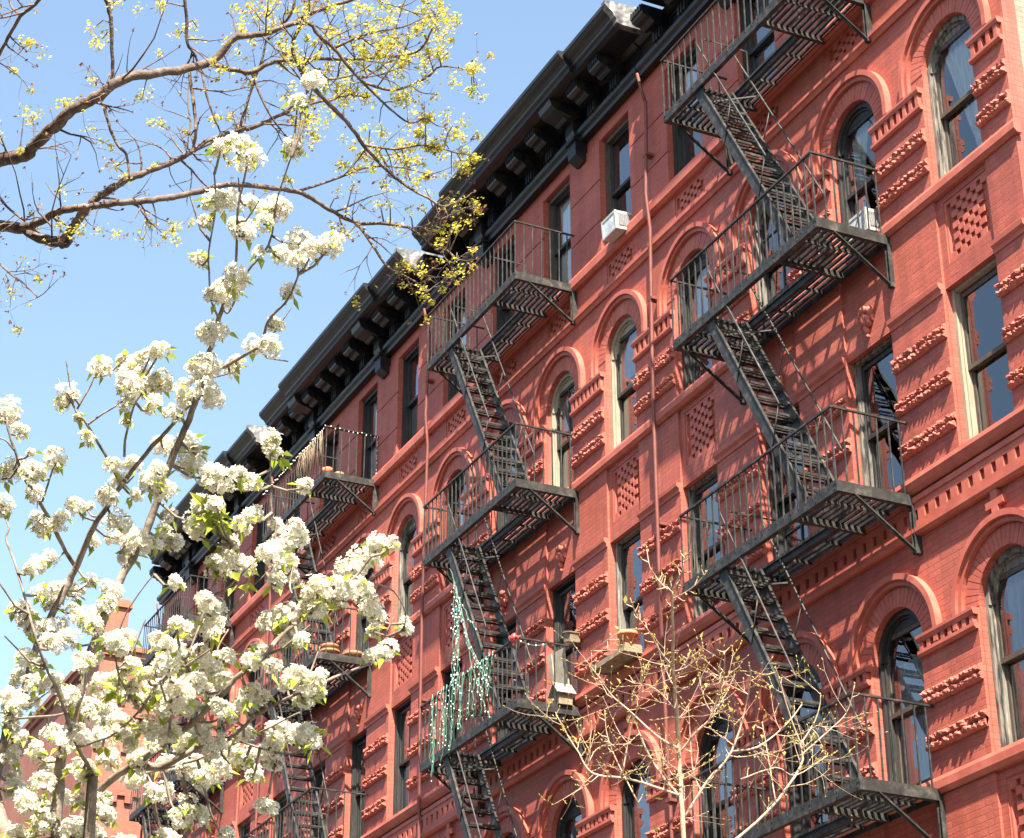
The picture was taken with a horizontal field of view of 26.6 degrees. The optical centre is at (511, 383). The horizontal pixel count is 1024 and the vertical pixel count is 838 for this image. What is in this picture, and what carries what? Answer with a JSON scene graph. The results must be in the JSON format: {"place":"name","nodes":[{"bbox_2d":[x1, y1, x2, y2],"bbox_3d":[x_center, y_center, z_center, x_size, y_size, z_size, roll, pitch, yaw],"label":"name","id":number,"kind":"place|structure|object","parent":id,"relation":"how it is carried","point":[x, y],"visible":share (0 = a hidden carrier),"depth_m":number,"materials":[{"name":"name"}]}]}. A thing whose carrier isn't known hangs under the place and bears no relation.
{"place":"outdoors","nodes":[
{"label":"outdoors","id":0,"kind":"place"},
{"bbox_2d":[0,598,155,837],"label":"corner building","id":1,"kind":"structure","parent":0,"point":[120,792],"depth_m":60.21,"materials":[{"name":"orange brick"}]},
{"bbox_2d":[0,70,414,837],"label":"pear tree","id":2,"kind":"object","parent":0,"point":[182,680],"visible":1,"depth_m":4.59,"materials":[{"name":"white plant"}]},
{"bbox_2d":[140,425,282,837],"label":"tenement building","id":3,"kind":"structure","parent":0,"point":[244,450],"depth_m":43.83,"materials":[{"name":"paint"}]},
{"bbox_2d":[157,744,171,826],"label":"window","id":4,"kind":"structure","parent":3,"relation":"in","point":[161,806],"depth_m":46.66,"materials":[{"name":"black glass"}]},
{"bbox_2d":[171,599,180,645],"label":"window","id":5,"kind":"structure","parent":3,"relation":"in","point":[179,601],"depth_m":48.59,"materials":[{"name":"grey glass"}]},
{"bbox_2d":[129,574,236,837],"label":"fire escape","id":6,"kind":"object","parent":3,"relation":"attached to","point":[140,815],"visible":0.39,"depth_m":43.98,"materials":[{"name":"black metal"}]},
{"bbox_2d":[197,570,208,641],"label":"window","id":7,"kind":"structure","parent":3,"relation":"in","point":[201,579],"depth_m":47.10,"materials":[{"name":"black glass"}]},
{"bbox_2d":[216,692,228,735],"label":"window","id":8,"kind":"structure","parent":3,"relation":"in","point":[219,723],"depth_m":43.89,"materials":[{"name":"grey glass"}]},
{"bbox_2d":[224,550,236,620],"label":"window","id":9,"kind":"structure","parent":3,"relation":"in","point":[227,598],"depth_m":45.15,"materials":[{"name":"black glass"}]},
{"bbox_2d":[240,818,250,837],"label":"window","id":10,"kind":"structure","parent":3,"relation":"in","point":[245,827],"depth_m":41.15,"materials":[{"name":"glass"}]},
{"bbox_2d":[245,667,259,747],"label":"window","id":11,"kind":"structure","parent":3,"relation":"in","point":[252,675],"depth_m":42.27,"materials":[{"name":"black paint"}]},
{"bbox_2d":[253,507,267,595],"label":"window","id":12,"kind":"structure","parent":3,"relation":"in","point":[260,567],"depth_m":43.71,"materials":[{"name":"black glass"}]},
{"bbox_2d":[0,0,494,337],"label":"maple tree","id":13,"kind":"object","parent":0,"point":[38,141],"visible":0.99,"depth_m":6.97,"materials":[{"name":"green plant"}]},
{"bbox_2d":[0,0,663,740],"label":"sky","id":14,"kind":"structure","parent":0,"point":[111,298],"materials":[{"name":"blue"}]},
{"bbox_2d":[254,247,437,837],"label":"tenement building","id":15,"kind":"structure","parent":0,"point":[363,369],"depth_m":37.62,"materials":[{"name":"brick"}]},
{"bbox_2d":[275,792,286,837],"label":"window","id":16,"kind":"structure","parent":15,"relation":"in","point":[282,799],"depth_m":39.48,"materials":[{"name":"glass"}]},
{"bbox_2d":[281,641,293,712],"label":"window","id":17,"kind":"structure","parent":15,"relation":"in","point":[290,691],"depth_m":40.86,"materials":[{"name":"black glass"}]},
{"bbox_2d":[290,469,301,552],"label":"window","id":18,"kind":"structure","parent":15,"relation":"in","point":[297,514],"depth_m":42.34,"materials":[{"name":"black glass"}]},
{"bbox_2d":[245,426,378,837],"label":"fire escape","id":19,"kind":"object","parent":15,"relation":"attached to","point":[311,526],"visible":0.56,"depth_m":37.51,"materials":[{"name":"black metal"}]},
{"bbox_2d":[263,425,377,494],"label":"string lights","id":20,"kind":"object","parent":19,"relation":"attached to","point":[305,453],"visible":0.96,"depth_m":38.22,"materials":[{"name":"plastic"}]},
{"bbox_2d":[322,466,331,471],"bbox_3d":[-3.207,1.528,37.637,0.197,0.125,0.200,12,-30,-23],"label":"clay pot","id":21,"kind":"object","parent":19,"relation":"on","point":[328,469],"visible":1,"depth_m":37.57,"materials":[{"name":"ceramic"}]},
{"bbox_2d":[320,648,339,653],"bbox_3d":[-3.054,4.527,36.226,0.340,0.100,0.340,12,-30,-23],"label":"clay bowl","id":22,"kind":"object","parent":19,"relation":"on","point":[330,650],"visible":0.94,"depth_m":36.12,"materials":[{"name":"orange ceramic"}]},
{"bbox_2d":[321,643,338,648],"bbox_3d":[-3.054,4.447,36.267,0.300,0.110,0.300,12,-30,-23],"label":"clay bowl","id":23,"kind":"object","parent":22,"relation":"on","point":[330,645],"visible":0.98,"depth_m":36.18,"materials":[{"name":"orange ceramic"}]},
{"bbox_2d":[344,650,361,657],"bbox_3d":[-2.666,4.591,36.376,0.320,0.120,0.320,12,-30,-23],"label":"clay bowl","id":24,"kind":"object","parent":19,"relation":"on","point":[353,653],"visible":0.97,"depth_m":36.27,"materials":[{"name":"orange ceramic"}]},
{"bbox_2d":[311,762,324,837],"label":"window","id":25,"kind":"structure","parent":15,"relation":"in","point":[318,776],"depth_m":37.92,"materials":[{"name":"black glass"}]},
{"bbox_2d":[318,601,332,671],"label":"window","id":26,"kind":"structure","parent":15,"relation":"in","point":[321,637],"depth_m":39.30,"materials":[{"name":"black glass"}]},
{"bbox_2d":[323,430,338,522],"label":"window","id":27,"kind":"structure","parent":15,"relation":"in","point":[329,451],"depth_m":40.88,"materials":[{"name":"black glass"}]},
{"bbox_2d":[349,731,366,837],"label":"window","id":28,"kind":"structure","parent":15,"relation":"in","point":[359,744],"depth_m":36.31,"materials":[{"name":"black glass"}]},
{"bbox_2d":[355,567,372,657],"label":"window","id":29,"kind":"structure","parent":15,"relation":"in","point":[362,619],"depth_m":37.57,"materials":[{"name":"black glass"}]},
{"bbox_2d":[361,387,377,478],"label":"window","id":30,"kind":"structure","parent":15,"relation":"in","point":[370,413],"depth_m":39.25,"materials":[{"name":"black glass"}]},
{"bbox_2d":[393,698,410,814],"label":"window","id":31,"kind":"structure","parent":15,"relation":"in","point":[401,743],"depth_m":34.75,"materials":[{"name":"black paint"}]},
{"bbox_2d":[397,515,415,626],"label":"window","id":32,"kind":"structure","parent":15,"relation":"in","point":[406,562],"depth_m":36.24,"materials":[{"name":"glass"}]},
{"bbox_2d":[401,342,418,447],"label":"window","id":33,"kind":"structure","parent":15,"relation":"in","point":[409,399],"depth_m":37.72,"materials":[{"name":"black glass"}]},
{"bbox_2d":[503,546,887,837],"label":"sapling","id":34,"kind":"object","parent":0,"point":[679,775],"visible":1,"depth_m":6.09,"materials":[{"name":"brown plant"}]},
{"bbox_2d":[630,0,1023,837],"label":"tenement building","id":35,"kind":"structure","parent":0,"point":[918,104],"depth_m":24.04,"materials":[{"name":"brick"}]},
{"bbox_2d":[670,45,699,176],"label":"window","id":36,"kind":"structure","parent":35,"relation":"in","point":[682,156],"depth_m":29.93,"materials":[{"name":"black glass"}]},
{"bbox_2d":[680,250,709,389],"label":"window","id":37,"kind":"structure","parent":35,"relation":"in","point":[692,371],"depth_m":28.54,"materials":[{"name":"black glass"}]},
{"bbox_2d":[688,467,719,619],"bbox_3d":[2.538,2.007,26.755,0.265,1.928,0.908,12,-30,-23],"label":"window","id":38,"kind":"structure","parent":35,"relation":"in","point":[709,482],"depth_m":27.13,"materials":[{"name":"glass"}]},
{"bbox_2d":[700,713,732,837],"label":"window","id":39,"kind":"structure","parent":35,"relation":"in","point":[708,742],"depth_m":25.68,"materials":[{"name":"black glass"}]},
{"bbox_2d":[739,0,776,100],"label":"window","id":40,"kind":"structure","parent":35,"relation":"in","point":[755,45],"depth_m":28.46,"materials":[{"name":"black glass"}]},
{"bbox_2d":[753,182,787,320],"bbox_3d":[3.342,-1.596,26.698,0.265,1.963,0.908,12,-30,-23],"label":"window","id":41,"kind":"structure","parent":35,"relation":"in","point":[769,288],"depth_m":27.03,"materials":[{"name":"glass"}]},
{"bbox_2d":[766,406,804,558],"bbox_3d":[3.350,1.231,25.247,0.265,1.928,0.908,12,-30,-23],"label":"window","id":42,"kind":"structure","parent":35,"relation":"in","point":[785,538],"depth_m":25.51,"materials":[{"name":"black glass"}]},
{"bbox_2d":[783,664,820,836],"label":"window","id":43,"kind":"structure","parent":35,"relation":"in","point":[804,824],"depth_m":24.03,"materials":[{"name":"black glass"}]},
{"bbox_2d":[660,0,947,837],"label":"fire escape","id":44,"kind":"object","parent":35,"relation":"attached to","point":[880,800],"visible":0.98,"depth_m":24.16,"materials":[{"name":"black metal"}]},
{"bbox_2d":[823,0,841,21],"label":"window","id":45,"kind":"structure","parent":35,"relation":"in","point":[829,0],"depth_m":26.73,"materials":[{"name":"black glass"}]},
{"bbox_2d":[836,101,874,249],"bbox_3d":[4.153,-2.372,25.190,0.265,1.963,0.908,12,-30,-23],"label":"window","id":46,"kind":"structure","parent":35,"relation":"in","point":[851,145],"depth_m":25.56,"materials":[{"name":"grey glass"}]},
{"bbox_2d":[849,207,880,243],"bbox_3d":[4.099,-1.753,24.555,0.440,0.284,0.384,10,-29,-24],"label":"air conditioner","id":47,"kind":"object","parent":35,"relation":"attached to","point":[873,220],"visible":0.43,"depth_m":24.38,"materials":[{"name":"white plastic"}]},
{"bbox_2d":[853,336,899,502],"bbox_3d":[4.161,0.455,23.739,0.265,1.928,0.908,12,-30,-23],"label":"window","id":48,"kind":"structure","parent":35,"relation":"in","point":[864,369],"depth_m":24.12,"materials":[{"name":"paint"}]},
{"bbox_2d":[878,608,932,784],"bbox_3d":[4.168,3.277,22.291,0.265,1.963,0.908,12,-30,-23],"label":"window","id":49,"kind":"structure","parent":35,"relation":"in","point":[900,680],"depth_m":22.51,"materials":[{"name":"black paint"}]},
{"bbox_2d":[927,14,981,178],"bbox_3d":[4.958,-3.142,23.694,0.265,1.963,0.908,12,-30,-23],"label":"window","id":50,"kind":"structure","parent":35,"relation":"in","point":[949,55],"depth_m":23.96,"materials":[{"name":"glass"}]},
{"bbox_2d":[951,257,1006,440],"bbox_3d":[4.966,-0.315,22.243,0.265,1.928,0.908,12,-30,-23],"label":"window","id":51,"kind":"structure","parent":35,"relation":"in","point":[971,363],"depth_m":22.56,"materials":[{"name":"beige paint"}]},
{"bbox_2d":[985,545,1023,747],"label":"window","id":52,"kind":"structure","parent":35,"relation":"in","point":[1004,593],"depth_m":21.10,"materials":[{"name":"paint"}]},
{"label":"ground","id":53,"kind":"structure","parent":0,"visible":0},
{"bbox_2d":[412,0,672,837],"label":"tenement building","id":54,"kind":"structure","parent":53,"relation":"on","point":[560,146],"depth_m":31.31,"materials":[{"name":"brick"}]},
{"bbox_2d":[443,659,461,780],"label":"window","id":55,"kind":"structure","parent":54,"relation":"in","point":[448,678],"depth_m":33.33,"materials":[{"name":"black glass"}]},
{"bbox_2d":[446,470,465,586],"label":"window","id":56,"kind":"structure","parent":54,"relation":"in","point":[449,573],"depth_m":34.72,"materials":[{"name":"black glass"}]},
{"bbox_2d":[448,293,466,401],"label":"window","id":57,"kind":"structure","parent":54,"relation":"in","point":[452,391],"depth_m":36.16,"materials":[{"name":"black paint"}]},
{"bbox_2d":[420,220,585,837],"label":"fire escape","id":58,"kind":"object","parent":54,"relation":"attached to","point":[482,762],"visible":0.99,"depth_m":31.02,"materials":[{"name":"black metal"}]},
{"bbox_2d":[429,569,544,781],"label":"string lights","id":59,"kind":"object","parent":58,"relation":"hanging from","point":[456,679],"visible":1,"depth_m":30.23,"materials":[{"name":"green plastic"}]},
{"bbox_2d":[508,633,518,642],"bbox_3d":[0.024,3.400,28.901,0.113,0.142,0.260,12,-30,-23],"label":"red ribbon","id":60,"kind":"object","parent":58,"relation":"attached to","point":[510,637],"visible":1,"depth_m":28.86,"materials":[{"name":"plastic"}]},
{"bbox_2d":[547,682,575,705],"bbox_3d":[0.655,4.142,28.794,0.300,0.320,0.312,12,-30,-23],"label":"birdhouse","id":61,"kind":"object","parent":58,"relation":"on","point":[562,697],"visible":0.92,"depth_m":28.70,"materials":[{"name":"brown wood"}]},
{"bbox_2d":[496,619,515,741],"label":"window","id":62,"kind":"structure","parent":54,"relation":"in","point":[511,627],"depth_m":31.70,"materials":[{"name":"black paint"}]},
{"bbox_2d":[497,240,515,348],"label":"window","id":63,"kind":"structure","parent":54,"relation":"in","point":[503,315],"depth_m":34.61,"materials":[{"name":"black paint"}]},
{"bbox_2d":[496,423,517,537],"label":"window","id":64,"kind":"structure","parent":54,"relation":"in","point":[502,518],"depth_m":33.08,"materials":[{"name":"black glass"}]},
{"bbox_2d":[505,833,515,837],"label":"window","id":65,"kind":"structure","parent":54,"relation":"in","point":[510,835],"depth_m":30.25,"materials":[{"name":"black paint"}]},
{"bbox_2d":[547,648,569,717],"bbox_3d":[0.622,4.052,29.265,0.210,0.908,0.404,17,-32,-30],"label":"board","id":66,"kind":"object","parent":54,"relation":"on","point":[559,669],"visible":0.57,"depth_m":29.34,"materials":[{"name":"beige wood"}]},
{"bbox_2d":[548,180,571,296],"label":"window","id":67,"kind":"structure","parent":54,"relation":"in","point":[559,210],"depth_m":33.12,"materials":[{"name":"grey glass"}]},
{"bbox_2d":[551,372,574,487],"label":"window","id":68,"kind":"structure","parent":54,"relation":"in","point":[561,421],"depth_m":31.62,"materials":[{"name":"beige paint"}]},
{"bbox_2d":[553,574,576,696],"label":"window","id":69,"kind":"structure","parent":54,"relation":"in","point":[562,597],"depth_m":30.32,"materials":[{"name":"black glass"}]},
{"bbox_2d":[556,798,581,837],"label":"window","id":70,"kind":"structure","parent":54,"relation":"in","point":[566,828],"depth_m":28.90,"materials":[{"name":"black glass"}]},
{"bbox_2d":[563,631,580,642],"bbox_3d":[0.847,3.423,29.209,0.265,0.181,0.209,12,-30,-23],"label":"nest box","id":71,"kind":"object","parent":54,"relation":"attached to","point":[573,636],"visible":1,"depth_m":29.13,"materials":[{"name":"brown wood"}]},
{"bbox_2d":[590,629,641,674],"bbox_3d":[1.427,3.428,27.795,0.477,0.375,0.920,12,-30,-23],"label":"window box","id":72,"kind":"object","parent":54,"relation":"hanging from","point":[616,659],"depth_m":27.64,"materials":[{"name":"brown wood"}]},
{"bbox_2d":[617,629,637,646],"bbox_3d":[1.467,3.277,27.433,0.256,0.250,0.260,12,-30,-23],"label":"flower pot","id":73,"kind":"object","parent":72,"relation":"on","point":[628,633],"visible":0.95,"depth_m":27.37,"materials":[{"name":"ceramic"}]},
{"bbox_2d":[601,209,631,242],"bbox_3d":[1.592,-2.196,30.590,0.520,0.294,0.424,8,-28,-25],"label":"air conditioner","id":74,"kind":"object","parent":54,"relation":"attached to","point":[614,222],"visible":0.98,"depth_m":30.42,"materials":[{"name":"white plastic"}]},
{"bbox_2d":[604,117,629,242],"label":"window","id":75,"kind":"structure","parent":54,"relation":"in","point":[615,187],"depth_m":31.71,"materials":[{"name":"black glass"}]},
{"bbox_2d":[610,316,636,449],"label":"window","id":76,"kind":"structure","parent":54,"relation":"in","point":[622,368],"depth_m":30.11,"materials":[{"name":"grey glass"}]},
{"bbox_2d":[615,525,643,651],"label":"window","id":77,"kind":"structure","parent":54,"relation":"in","point":[624,548],"depth_m":28.76,"materials":[{"name":"glass"}]},
{"bbox_2d":[622,759,650,837],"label":"window","id":78,"kind":"structure","parent":54,"relation":"in","point":[635,816],"depth_m":27.33,"materials":[{"name":"black glass"}]}
]}

